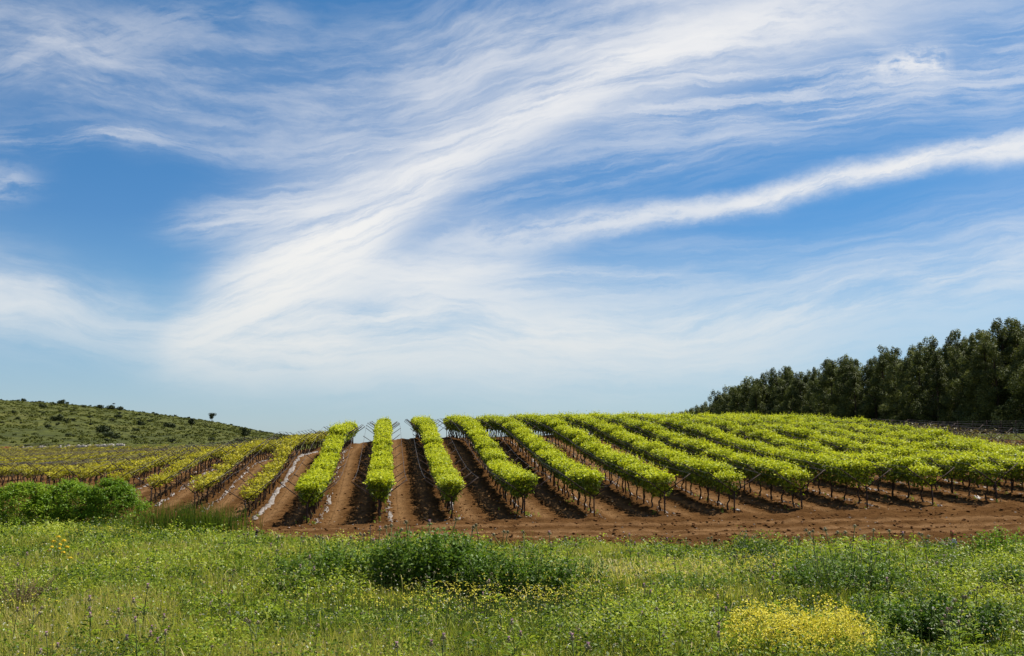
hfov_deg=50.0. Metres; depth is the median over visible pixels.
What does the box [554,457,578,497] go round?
grapevine
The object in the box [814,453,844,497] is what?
grapevine
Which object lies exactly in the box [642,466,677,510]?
grapevine
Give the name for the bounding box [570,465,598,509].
grapevine
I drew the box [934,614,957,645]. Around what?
thistle
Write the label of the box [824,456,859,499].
grapevine
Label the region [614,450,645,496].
grapevine
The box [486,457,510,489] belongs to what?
grapevine
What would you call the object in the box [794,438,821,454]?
grapevine
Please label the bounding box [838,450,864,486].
grapevine
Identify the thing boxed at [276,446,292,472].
grapevine
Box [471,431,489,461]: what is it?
grapevine
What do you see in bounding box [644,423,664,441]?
grapevine
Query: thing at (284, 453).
grapevine
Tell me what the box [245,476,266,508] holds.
grapevine
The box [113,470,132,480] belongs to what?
grapevine
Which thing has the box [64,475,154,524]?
bush
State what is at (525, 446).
vine trellis
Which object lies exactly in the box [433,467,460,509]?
grapevine
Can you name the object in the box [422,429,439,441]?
grapevine
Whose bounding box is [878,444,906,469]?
grapevine
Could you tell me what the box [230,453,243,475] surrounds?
grapevine
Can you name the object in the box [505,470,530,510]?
grapevine
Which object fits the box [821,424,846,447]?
grapevine
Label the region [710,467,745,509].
grapevine
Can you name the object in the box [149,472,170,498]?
grapevine
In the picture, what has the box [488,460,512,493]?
grapevine
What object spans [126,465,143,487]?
grapevine
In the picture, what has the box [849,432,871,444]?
grapevine
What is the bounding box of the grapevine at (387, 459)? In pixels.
[370,454,392,467]
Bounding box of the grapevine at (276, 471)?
[267,460,285,485]
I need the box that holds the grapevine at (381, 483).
[365,471,393,515]
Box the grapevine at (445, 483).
[437,470,465,517]
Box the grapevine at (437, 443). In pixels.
[424,439,444,450]
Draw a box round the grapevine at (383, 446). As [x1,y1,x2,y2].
[372,439,392,452]
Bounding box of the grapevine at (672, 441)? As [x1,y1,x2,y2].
[668,435,683,450]
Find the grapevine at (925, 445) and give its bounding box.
[904,438,936,455]
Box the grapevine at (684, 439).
[673,435,696,453]
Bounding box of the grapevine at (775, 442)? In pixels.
[768,436,787,448]
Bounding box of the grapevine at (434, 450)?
[424,444,447,454]
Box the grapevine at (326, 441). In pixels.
[322,436,343,450]
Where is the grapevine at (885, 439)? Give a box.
[870,435,892,445]
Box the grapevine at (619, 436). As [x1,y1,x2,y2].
[613,427,634,454]
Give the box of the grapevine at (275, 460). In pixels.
[269,456,285,481]
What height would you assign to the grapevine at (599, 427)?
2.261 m
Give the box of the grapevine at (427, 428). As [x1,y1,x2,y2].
[420,424,436,433]
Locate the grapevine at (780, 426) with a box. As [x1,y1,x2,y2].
[771,422,795,439]
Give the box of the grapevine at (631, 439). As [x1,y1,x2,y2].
[624,433,646,453]
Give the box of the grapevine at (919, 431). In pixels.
[912,424,932,437]
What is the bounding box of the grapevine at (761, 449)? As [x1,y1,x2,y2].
[752,445,774,460]
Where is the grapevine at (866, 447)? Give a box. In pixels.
[855,439,883,476]
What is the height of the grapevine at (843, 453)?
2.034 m
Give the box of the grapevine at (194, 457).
[185,451,201,476]
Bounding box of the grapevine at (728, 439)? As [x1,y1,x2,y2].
[719,433,741,451]
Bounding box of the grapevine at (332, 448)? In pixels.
[320,443,340,452]
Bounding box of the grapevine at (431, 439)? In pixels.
[423,432,442,444]
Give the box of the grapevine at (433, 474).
[432,463,456,502]
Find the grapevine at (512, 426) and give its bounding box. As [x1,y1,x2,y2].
[508,419,526,450]
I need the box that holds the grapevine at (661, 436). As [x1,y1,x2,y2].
[655,429,676,443]
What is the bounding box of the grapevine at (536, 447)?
[530,439,554,474]
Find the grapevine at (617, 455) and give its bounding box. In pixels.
[608,451,635,491]
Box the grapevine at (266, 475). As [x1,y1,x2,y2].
[253,472,273,501]
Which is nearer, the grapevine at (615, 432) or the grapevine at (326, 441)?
the grapevine at (326, 441)
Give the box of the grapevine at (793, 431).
[788,424,812,441]
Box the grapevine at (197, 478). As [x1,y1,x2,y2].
[190,474,215,504]
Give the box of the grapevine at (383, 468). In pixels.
[367,465,394,502]
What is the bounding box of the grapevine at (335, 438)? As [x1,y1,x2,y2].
[326,434,343,442]
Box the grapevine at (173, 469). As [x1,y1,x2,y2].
[160,465,179,491]
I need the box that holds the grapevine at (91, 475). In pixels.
[80,466,101,486]
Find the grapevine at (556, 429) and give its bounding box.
[552,423,570,448]
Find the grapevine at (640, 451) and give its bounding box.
[634,440,653,463]
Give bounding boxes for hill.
[0,400,342,446]
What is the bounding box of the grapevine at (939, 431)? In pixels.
[925,425,950,442]
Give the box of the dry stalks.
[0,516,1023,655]
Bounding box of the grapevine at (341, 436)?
[324,431,345,443]
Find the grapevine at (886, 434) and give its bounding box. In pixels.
[878,428,899,440]
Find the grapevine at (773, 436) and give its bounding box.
[759,431,784,447]
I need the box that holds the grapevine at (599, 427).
[597,422,612,442]
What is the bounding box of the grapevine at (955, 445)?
[946,438,969,452]
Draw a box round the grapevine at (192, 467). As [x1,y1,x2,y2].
[184,459,198,480]
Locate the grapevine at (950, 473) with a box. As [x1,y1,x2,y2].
[932,452,965,493]
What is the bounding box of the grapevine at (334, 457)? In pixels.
[317,451,338,468]
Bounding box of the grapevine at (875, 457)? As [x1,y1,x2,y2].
[859,449,895,490]
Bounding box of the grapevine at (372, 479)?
[362,467,395,518]
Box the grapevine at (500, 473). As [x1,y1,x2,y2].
[496,465,522,504]
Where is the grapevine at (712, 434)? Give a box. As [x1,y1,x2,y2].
[706,429,727,447]
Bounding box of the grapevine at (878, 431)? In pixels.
[867,426,891,436]
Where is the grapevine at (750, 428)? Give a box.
[737,421,759,440]
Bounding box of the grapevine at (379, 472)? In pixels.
[369,467,393,501]
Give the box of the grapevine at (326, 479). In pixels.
[306,469,329,513]
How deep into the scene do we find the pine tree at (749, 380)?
328.08 m
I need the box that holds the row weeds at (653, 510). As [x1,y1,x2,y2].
[236,466,1022,524]
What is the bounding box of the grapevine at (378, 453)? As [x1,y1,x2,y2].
[371,448,392,458]
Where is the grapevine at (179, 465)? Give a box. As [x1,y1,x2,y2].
[169,461,185,488]
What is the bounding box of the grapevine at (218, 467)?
[213,462,228,489]
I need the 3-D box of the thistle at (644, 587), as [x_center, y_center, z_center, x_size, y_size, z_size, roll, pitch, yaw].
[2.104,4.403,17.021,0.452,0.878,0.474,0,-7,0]
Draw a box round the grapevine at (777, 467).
[762,458,800,502]
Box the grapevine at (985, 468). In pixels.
[964,460,1005,499]
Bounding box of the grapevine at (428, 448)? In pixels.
[424,444,443,458]
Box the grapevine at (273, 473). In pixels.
[258,470,277,496]
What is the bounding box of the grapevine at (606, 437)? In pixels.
[600,424,614,448]
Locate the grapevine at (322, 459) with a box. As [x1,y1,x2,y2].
[314,454,335,492]
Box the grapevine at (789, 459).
[780,448,807,485]
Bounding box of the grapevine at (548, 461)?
[545,453,568,490]
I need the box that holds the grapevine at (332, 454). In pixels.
[317,450,340,461]
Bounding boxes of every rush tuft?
[89,498,243,533]
[160,503,264,534]
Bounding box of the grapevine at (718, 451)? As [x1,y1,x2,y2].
[709,446,734,461]
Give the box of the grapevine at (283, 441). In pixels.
[281,437,297,462]
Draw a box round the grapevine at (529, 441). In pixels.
[523,435,545,467]
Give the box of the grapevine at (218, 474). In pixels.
[201,470,223,497]
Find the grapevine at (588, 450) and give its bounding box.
[582,439,601,464]
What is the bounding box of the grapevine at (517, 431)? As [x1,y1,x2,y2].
[513,425,533,455]
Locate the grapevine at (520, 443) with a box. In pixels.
[515,430,531,457]
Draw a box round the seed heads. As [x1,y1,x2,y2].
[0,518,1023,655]
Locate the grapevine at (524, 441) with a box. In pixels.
[523,434,539,463]
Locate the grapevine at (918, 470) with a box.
[901,459,941,502]
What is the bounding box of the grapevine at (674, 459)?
[666,452,695,490]
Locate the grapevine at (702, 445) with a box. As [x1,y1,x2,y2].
[693,441,719,459]
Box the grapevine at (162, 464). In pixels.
[158,456,166,473]
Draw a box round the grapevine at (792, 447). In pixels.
[783,441,807,464]
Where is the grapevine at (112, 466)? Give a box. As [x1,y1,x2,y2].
[102,463,117,477]
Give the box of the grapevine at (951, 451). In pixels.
[933,444,960,481]
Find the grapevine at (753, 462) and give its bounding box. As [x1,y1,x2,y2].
[744,455,770,495]
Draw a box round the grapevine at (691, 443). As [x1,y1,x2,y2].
[686,437,707,459]
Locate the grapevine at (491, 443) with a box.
[476,435,498,472]
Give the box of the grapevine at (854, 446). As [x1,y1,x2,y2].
[843,441,867,454]
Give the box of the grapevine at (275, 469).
[265,461,282,489]
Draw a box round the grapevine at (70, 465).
[60,463,77,481]
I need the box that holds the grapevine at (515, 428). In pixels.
[511,426,527,451]
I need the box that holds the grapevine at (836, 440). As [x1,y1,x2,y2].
[823,435,847,452]
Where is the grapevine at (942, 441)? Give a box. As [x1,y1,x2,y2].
[932,436,961,468]
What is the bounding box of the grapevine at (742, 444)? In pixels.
[733,437,759,455]
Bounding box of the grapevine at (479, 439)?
[473,434,491,466]
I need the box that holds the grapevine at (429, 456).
[426,446,449,465]
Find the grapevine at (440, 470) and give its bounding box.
[432,463,459,507]
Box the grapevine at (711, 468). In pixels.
[700,457,736,505]
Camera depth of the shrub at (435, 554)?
23.28 m
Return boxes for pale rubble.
[135,440,1021,523]
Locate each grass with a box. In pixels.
[0,514,1023,655]
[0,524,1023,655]
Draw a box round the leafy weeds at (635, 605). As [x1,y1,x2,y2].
[0,507,1023,655]
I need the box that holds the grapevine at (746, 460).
[734,453,760,492]
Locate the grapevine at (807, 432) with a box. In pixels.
[796,425,820,443]
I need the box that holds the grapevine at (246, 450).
[235,446,250,469]
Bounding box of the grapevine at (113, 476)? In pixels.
[107,472,126,496]
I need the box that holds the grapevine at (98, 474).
[89,465,105,487]
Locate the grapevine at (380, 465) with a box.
[368,457,394,470]
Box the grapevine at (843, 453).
[829,448,850,474]
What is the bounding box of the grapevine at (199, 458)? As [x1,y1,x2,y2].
[191,452,204,473]
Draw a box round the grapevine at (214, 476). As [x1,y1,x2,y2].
[198,475,217,502]
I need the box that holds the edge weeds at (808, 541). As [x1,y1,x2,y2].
[217,529,992,552]
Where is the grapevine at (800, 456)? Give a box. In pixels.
[788,449,819,490]
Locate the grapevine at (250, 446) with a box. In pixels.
[241,442,256,464]
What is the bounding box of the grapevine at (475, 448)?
[473,440,492,470]
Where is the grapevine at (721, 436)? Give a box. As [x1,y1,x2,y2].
[712,430,735,448]
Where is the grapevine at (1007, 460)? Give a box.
[991,453,1022,492]
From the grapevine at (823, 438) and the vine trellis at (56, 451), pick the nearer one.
the grapevine at (823, 438)
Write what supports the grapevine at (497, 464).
on the ground at (417, 495)
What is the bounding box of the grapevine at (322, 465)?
[311,455,335,497]
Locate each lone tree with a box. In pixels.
[188,418,194,427]
[209,413,216,419]
[241,427,250,437]
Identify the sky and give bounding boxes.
[0,0,1023,442]
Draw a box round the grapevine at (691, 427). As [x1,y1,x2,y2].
[686,422,707,439]
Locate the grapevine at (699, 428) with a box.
[692,422,713,440]
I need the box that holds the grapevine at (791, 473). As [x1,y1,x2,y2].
[774,462,812,507]
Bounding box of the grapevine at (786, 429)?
[780,423,799,438]
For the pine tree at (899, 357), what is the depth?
221.82 m
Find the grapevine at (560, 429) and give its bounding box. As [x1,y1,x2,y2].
[555,423,574,452]
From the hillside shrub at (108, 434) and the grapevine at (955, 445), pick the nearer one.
the grapevine at (955, 445)
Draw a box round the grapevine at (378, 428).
[373,424,393,435]
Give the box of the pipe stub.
[935,530,956,547]
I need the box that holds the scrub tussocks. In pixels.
[0,400,320,446]
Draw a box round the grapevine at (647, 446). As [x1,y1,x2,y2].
[641,436,668,466]
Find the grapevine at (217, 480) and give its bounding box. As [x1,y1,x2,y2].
[207,470,227,494]
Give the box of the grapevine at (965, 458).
[947,445,987,495]
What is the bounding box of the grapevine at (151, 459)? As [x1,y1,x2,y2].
[143,456,157,480]
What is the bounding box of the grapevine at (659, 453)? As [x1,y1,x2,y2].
[654,446,673,483]
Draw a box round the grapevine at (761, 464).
[753,451,783,499]
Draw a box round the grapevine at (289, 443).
[280,441,296,466]
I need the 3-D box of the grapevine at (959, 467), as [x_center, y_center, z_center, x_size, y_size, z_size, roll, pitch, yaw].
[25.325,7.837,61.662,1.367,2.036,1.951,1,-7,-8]
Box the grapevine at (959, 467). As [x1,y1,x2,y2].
[950,450,976,484]
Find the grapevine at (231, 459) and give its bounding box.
[223,452,240,479]
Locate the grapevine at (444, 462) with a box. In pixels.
[429,456,451,495]
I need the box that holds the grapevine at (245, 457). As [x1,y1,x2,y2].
[237,447,252,467]
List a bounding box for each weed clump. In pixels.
[31,543,78,557]
[70,575,131,591]
[106,603,160,630]
[143,563,197,583]
[180,552,222,560]
[215,555,266,572]
[238,602,292,626]
[259,574,301,592]
[311,613,367,630]
[525,544,573,557]
[633,543,685,561]
[679,610,729,635]
[724,539,777,549]
[760,583,807,600]
[858,543,900,560]
[893,572,948,592]
[942,558,998,576]
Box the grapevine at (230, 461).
[220,455,236,483]
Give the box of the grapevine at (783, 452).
[771,441,799,461]
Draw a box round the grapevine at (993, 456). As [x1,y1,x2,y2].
[976,448,1011,490]
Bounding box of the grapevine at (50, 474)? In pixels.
[45,471,62,484]
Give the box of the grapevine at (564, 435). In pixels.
[563,425,579,449]
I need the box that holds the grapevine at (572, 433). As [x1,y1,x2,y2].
[565,426,588,459]
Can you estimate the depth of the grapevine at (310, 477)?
51.55 m
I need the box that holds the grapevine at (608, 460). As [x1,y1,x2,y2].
[603,446,628,488]
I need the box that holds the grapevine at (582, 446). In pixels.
[579,439,597,468]
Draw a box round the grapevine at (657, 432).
[649,428,669,446]
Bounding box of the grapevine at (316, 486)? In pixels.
[294,475,322,522]
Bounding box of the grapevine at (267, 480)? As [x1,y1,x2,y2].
[249,477,271,504]
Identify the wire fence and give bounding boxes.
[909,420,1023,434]
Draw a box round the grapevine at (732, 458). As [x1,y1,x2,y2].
[724,451,753,487]
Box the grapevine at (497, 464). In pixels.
[489,459,515,497]
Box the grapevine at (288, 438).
[283,436,298,454]
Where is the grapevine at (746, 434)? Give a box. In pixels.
[744,428,766,441]
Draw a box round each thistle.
[2,607,25,655]
[14,552,32,588]
[19,606,43,655]
[38,631,60,655]
[46,587,62,611]
[76,595,102,646]
[78,562,92,584]
[101,541,114,569]
[104,608,120,651]
[123,616,154,655]
[124,583,150,639]
[137,561,151,596]
[150,613,171,654]
[154,629,168,655]
[207,590,223,628]
[217,569,237,603]
[220,603,238,640]
[234,579,255,607]
[237,533,253,561]
[241,611,259,641]
[242,618,268,655]
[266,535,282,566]
[266,582,281,612]
[271,549,281,576]
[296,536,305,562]
[299,555,316,600]
[303,623,321,655]
[314,535,325,566]
[348,533,366,572]
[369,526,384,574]
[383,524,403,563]
[394,641,399,655]
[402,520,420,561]
[425,571,439,609]
[428,633,446,655]
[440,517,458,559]
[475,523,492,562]
[478,579,498,622]
[478,581,496,612]
[490,572,505,608]
[491,530,511,572]
[504,619,528,655]
[517,530,530,571]
[546,530,557,572]
[561,537,579,572]
[566,628,583,651]
[568,569,575,591]
[568,632,591,655]
[588,581,600,601]
[624,533,636,565]
[632,611,652,650]
[637,583,653,626]
[650,582,666,609]
[653,607,673,654]
[656,537,670,567]
[659,634,670,655]
[672,558,678,583]
[705,536,719,569]
[707,594,730,641]
[710,622,722,655]
[723,555,738,586]
[731,535,749,563]
[735,556,745,580]
[736,595,748,628]
[765,556,775,585]
[766,563,783,605]
[786,536,804,580]
[803,528,826,571]
[821,527,844,569]
[825,607,846,650]
[839,524,867,568]
[854,576,868,603]
[858,528,881,573]
[861,632,873,655]
[876,529,894,577]
[877,577,899,629]
[894,531,918,578]
[917,532,937,573]
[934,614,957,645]
[935,554,947,569]
[940,607,964,654]
[944,595,973,648]
[944,606,971,652]
[967,534,979,555]
[967,586,982,618]
[968,615,985,650]
[1007,574,1022,604]
[1013,620,1023,655]
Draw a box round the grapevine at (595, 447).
[588,436,611,477]
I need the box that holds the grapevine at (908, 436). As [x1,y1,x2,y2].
[899,434,918,442]
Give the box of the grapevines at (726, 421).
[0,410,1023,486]
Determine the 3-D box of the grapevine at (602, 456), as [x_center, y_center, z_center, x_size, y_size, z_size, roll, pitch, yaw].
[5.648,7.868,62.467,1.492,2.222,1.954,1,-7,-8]
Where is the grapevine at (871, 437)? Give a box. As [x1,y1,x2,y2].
[860,430,884,444]
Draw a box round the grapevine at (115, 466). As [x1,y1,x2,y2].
[104,461,121,472]
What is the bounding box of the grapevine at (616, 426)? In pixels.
[604,423,625,450]
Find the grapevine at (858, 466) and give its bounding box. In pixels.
[838,453,877,502]
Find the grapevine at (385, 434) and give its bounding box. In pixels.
[373,431,391,439]
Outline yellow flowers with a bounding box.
[0,512,1023,655]
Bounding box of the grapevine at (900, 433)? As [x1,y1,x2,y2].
[889,427,913,444]
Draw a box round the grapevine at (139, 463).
[128,458,150,485]
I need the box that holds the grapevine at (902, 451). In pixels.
[889,443,924,484]
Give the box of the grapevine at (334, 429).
[327,422,345,435]
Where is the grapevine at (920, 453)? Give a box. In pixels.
[904,447,937,474]
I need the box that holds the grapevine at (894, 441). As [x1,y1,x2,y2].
[882,434,909,447]
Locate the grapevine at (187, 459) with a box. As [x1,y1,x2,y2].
[178,458,196,481]
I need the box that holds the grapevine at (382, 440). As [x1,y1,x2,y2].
[371,435,392,447]
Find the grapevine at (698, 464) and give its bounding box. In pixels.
[691,454,721,502]
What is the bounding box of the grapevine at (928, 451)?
[924,446,948,465]
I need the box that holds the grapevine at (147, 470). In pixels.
[141,462,155,482]
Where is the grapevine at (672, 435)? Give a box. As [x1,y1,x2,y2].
[658,427,683,448]
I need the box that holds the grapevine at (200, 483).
[187,477,209,508]
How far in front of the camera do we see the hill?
333.30 m
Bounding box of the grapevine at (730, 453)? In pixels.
[716,446,743,484]
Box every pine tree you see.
[695,404,703,413]
[703,401,707,410]
[703,402,714,414]
[711,389,725,411]
[714,392,728,414]
[718,395,734,414]
[722,385,736,395]
[726,385,748,413]
[728,387,745,412]
[733,379,756,414]
[744,376,756,386]
[744,377,771,415]
[744,383,767,416]
[755,376,767,407]
[760,372,768,387]
[761,379,785,414]
[763,367,778,407]
[764,371,781,413]
[766,379,792,414]
[769,366,786,401]
[772,370,793,407]
[774,379,800,415]
[776,370,805,412]
[779,381,794,415]
[783,366,792,400]
[787,373,812,415]
[797,367,817,412]
[797,371,811,407]
[799,378,828,415]
[808,370,833,416]
[809,361,842,416]
[812,359,837,408]
[819,359,838,372]
[824,356,859,418]
[826,353,848,414]
[829,358,867,419]
[836,364,869,419]
[848,360,864,414]
[853,358,879,420]
[855,359,888,422]
[858,365,868,388]
[861,351,901,423]
[867,345,895,420]
[877,346,906,418]
[878,353,912,425]
[880,350,927,427]
[888,348,915,414]
[892,352,915,428]
[897,348,936,430]
[898,342,924,387]
[901,335,935,426]
[909,339,956,421]
[909,349,964,432]
[918,355,946,429]
[925,335,965,418]
[932,329,974,433]
[937,347,975,432]
[943,328,966,369]
[947,335,1000,432]
[955,328,984,429]
[956,331,1010,432]
[960,330,1000,432]
[963,332,974,357]
[965,317,1016,432]
[972,334,1022,432]
[984,321,1005,432]
[990,319,1023,432]
[990,338,1023,430]
[994,317,1023,432]
[1005,343,1023,431]
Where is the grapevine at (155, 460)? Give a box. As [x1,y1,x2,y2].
[146,454,162,472]
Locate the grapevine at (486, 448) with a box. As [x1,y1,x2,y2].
[479,443,500,476]
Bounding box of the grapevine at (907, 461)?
[886,452,924,497]
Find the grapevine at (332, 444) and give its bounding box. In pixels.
[321,440,341,454]
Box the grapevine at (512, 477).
[505,466,539,514]
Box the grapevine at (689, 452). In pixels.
[678,437,697,457]
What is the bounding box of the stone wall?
[13,443,124,448]
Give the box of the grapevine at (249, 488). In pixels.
[242,483,264,512]
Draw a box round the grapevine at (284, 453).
[270,450,290,476]
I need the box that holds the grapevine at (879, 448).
[867,442,895,479]
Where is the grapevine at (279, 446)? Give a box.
[276,444,293,469]
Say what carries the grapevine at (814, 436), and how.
on the ground at (417, 495)
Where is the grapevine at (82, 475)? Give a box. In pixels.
[73,468,95,481]
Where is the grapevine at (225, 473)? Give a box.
[217,463,233,486]
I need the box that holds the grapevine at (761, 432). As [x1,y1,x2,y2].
[750,426,775,443]
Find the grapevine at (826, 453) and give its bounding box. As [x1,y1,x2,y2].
[817,446,839,455]
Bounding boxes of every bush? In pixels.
[0,479,76,524]
[0,573,63,612]
[15,477,115,523]
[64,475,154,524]
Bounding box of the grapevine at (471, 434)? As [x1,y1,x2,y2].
[468,425,490,458]
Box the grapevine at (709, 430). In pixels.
[699,424,723,442]
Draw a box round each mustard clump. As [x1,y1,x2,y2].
[717,592,883,655]
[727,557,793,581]
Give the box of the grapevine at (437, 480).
[436,473,462,513]
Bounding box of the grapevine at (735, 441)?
[728,435,748,454]
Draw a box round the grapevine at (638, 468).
[629,460,657,503]
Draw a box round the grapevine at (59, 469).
[51,465,70,480]
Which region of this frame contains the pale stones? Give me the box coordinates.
[199,482,1020,544]
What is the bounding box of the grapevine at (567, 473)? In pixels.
[562,466,586,505]
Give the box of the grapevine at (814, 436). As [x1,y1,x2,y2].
[806,430,825,443]
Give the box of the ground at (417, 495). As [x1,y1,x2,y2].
[0,432,1023,655]
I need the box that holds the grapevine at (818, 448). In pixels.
[805,440,831,453]
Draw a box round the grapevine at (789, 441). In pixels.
[774,435,800,449]
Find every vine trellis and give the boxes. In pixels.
[0,442,193,481]
[0,442,211,481]
[0,442,228,482]
[0,443,116,459]
[0,443,155,465]
[0,444,99,456]
[1,444,134,460]
[2,442,176,477]
[2,443,65,452]
[3,444,81,453]
[7,447,179,484]
[32,444,205,484]
[61,442,257,482]
[93,441,267,485]
[130,436,279,504]
[171,433,308,510]
[218,429,327,519]
[280,425,364,523]
[351,421,406,521]
[405,419,478,518]
[437,418,551,516]
[477,416,619,515]
[516,416,690,513]
[538,415,760,512]
[594,416,825,508]
[628,415,891,507]
[654,415,954,504]
[694,415,1017,499]
[747,418,1023,488]
[788,419,1023,456]
[802,417,1023,451]
[869,419,1023,445]
[883,420,1023,443]
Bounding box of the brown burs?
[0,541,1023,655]
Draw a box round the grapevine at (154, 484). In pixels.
[141,474,166,502]
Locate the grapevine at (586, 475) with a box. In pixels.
[576,466,604,512]
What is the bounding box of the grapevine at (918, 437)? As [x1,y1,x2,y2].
[910,430,937,449]
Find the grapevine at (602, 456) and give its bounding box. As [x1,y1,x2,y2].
[598,449,620,484]
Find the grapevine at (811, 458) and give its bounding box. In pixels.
[802,451,835,493]
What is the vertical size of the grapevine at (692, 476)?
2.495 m
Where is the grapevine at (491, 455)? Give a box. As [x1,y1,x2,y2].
[482,446,507,485]
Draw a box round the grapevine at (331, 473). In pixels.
[310,466,334,501]
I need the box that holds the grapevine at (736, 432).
[730,428,750,440]
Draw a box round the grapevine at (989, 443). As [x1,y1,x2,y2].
[970,437,1000,445]
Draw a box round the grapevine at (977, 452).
[962,444,989,487]
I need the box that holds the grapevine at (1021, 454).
[1003,447,1023,484]
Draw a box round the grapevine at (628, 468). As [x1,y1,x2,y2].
[623,457,644,499]
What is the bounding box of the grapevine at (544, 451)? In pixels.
[533,446,554,479]
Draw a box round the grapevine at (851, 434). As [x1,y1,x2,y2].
[841,430,862,442]
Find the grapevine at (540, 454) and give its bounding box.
[537,447,561,481]
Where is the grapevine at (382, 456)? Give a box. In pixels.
[368,449,393,461]
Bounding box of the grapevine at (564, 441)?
[559,425,574,455]
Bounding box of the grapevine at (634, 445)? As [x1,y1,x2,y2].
[631,438,649,458]
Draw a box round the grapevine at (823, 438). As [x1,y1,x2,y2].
[815,429,839,447]
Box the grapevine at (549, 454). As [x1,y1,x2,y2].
[541,444,566,486]
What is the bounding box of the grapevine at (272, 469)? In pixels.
[260,463,280,493]
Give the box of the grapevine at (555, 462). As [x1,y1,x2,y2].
[549,456,575,493]
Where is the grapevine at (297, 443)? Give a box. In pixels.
[285,436,300,458]
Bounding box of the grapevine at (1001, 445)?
[991,442,1013,447]
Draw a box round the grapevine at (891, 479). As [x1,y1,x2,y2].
[873,457,905,495]
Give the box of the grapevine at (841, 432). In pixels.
[832,428,854,444]
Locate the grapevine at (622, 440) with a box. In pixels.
[618,433,638,455]
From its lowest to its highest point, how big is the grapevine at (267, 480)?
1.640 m
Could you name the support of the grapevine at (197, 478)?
on the ground at (417, 495)
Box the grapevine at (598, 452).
[593,444,615,481]
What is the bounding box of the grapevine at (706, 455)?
[700,446,720,461]
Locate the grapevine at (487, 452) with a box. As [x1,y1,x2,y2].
[481,447,503,481]
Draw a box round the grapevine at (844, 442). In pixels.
[833,435,861,452]
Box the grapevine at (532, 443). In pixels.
[528,439,548,471]
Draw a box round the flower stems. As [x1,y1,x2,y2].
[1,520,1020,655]
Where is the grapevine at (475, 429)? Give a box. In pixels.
[468,428,482,456]
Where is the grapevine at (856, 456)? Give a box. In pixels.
[849,445,874,488]
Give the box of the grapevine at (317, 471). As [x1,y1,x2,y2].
[307,466,328,508]
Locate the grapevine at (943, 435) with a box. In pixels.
[935,431,962,450]
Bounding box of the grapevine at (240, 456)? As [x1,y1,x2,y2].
[229,450,246,473]
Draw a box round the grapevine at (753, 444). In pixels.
[743,439,768,457]
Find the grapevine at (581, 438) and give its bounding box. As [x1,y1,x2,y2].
[574,431,597,466]
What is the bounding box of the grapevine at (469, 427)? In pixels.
[463,422,482,449]
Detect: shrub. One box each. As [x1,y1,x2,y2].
[50,414,64,420]
[95,425,110,431]
[102,430,120,438]
[106,405,114,408]
[136,420,145,424]
[163,422,175,427]
[273,540,376,586]
[366,523,498,592]
[452,541,579,599]
[555,554,613,587]
[645,568,731,600]
[778,541,907,598]
[831,584,921,624]
[879,586,1016,645]
[973,525,1023,555]
[978,559,1023,594]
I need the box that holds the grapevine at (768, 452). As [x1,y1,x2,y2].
[760,443,786,460]
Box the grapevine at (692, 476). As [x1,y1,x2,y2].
[683,453,709,499]
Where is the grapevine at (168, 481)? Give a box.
[159,470,175,496]
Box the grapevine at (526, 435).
[519,429,537,460]
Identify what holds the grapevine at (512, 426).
on the ground at (417, 495)
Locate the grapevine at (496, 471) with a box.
[492,462,519,501]
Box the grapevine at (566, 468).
[558,459,586,499]
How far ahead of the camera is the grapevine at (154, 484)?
63.21 m
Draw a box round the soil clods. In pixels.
[0,460,1023,550]
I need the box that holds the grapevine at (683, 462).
[675,453,699,494]
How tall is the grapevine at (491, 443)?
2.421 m
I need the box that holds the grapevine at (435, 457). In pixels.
[428,452,451,468]
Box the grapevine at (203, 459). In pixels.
[195,451,208,471]
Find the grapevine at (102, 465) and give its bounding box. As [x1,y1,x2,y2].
[93,462,112,480]
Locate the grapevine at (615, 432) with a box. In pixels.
[608,428,629,449]
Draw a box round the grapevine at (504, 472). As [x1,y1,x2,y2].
[500,464,525,507]
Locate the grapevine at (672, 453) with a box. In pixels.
[659,447,687,487]
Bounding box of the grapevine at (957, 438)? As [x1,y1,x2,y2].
[950,433,966,449]
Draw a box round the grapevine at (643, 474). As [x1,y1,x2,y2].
[635,463,665,507]
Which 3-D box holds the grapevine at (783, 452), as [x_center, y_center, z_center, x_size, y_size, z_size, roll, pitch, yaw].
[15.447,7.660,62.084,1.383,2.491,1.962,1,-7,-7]
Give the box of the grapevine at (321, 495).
[299,474,326,514]
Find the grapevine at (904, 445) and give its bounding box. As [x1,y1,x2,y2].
[894,440,920,449]
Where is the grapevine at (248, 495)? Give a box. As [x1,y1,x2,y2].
[238,486,262,516]
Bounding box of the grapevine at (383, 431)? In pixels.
[374,425,391,434]
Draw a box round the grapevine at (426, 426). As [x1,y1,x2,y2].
[418,421,437,437]
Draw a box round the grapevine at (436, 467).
[429,464,452,499]
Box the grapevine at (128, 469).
[119,464,138,484]
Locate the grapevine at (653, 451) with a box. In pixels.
[647,445,666,469]
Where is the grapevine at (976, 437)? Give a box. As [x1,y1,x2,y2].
[961,436,986,442]
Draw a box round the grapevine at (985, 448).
[973,443,1005,479]
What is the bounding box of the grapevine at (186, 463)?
[174,460,189,484]
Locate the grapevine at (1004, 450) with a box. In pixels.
[988,445,1023,482]
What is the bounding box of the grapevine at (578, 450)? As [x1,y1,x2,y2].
[572,439,584,463]
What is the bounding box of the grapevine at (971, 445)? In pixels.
[957,435,988,464]
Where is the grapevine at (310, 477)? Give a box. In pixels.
[296,469,325,518]
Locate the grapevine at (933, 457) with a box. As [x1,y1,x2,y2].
[917,448,948,490]
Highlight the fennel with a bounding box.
[36,535,81,563]

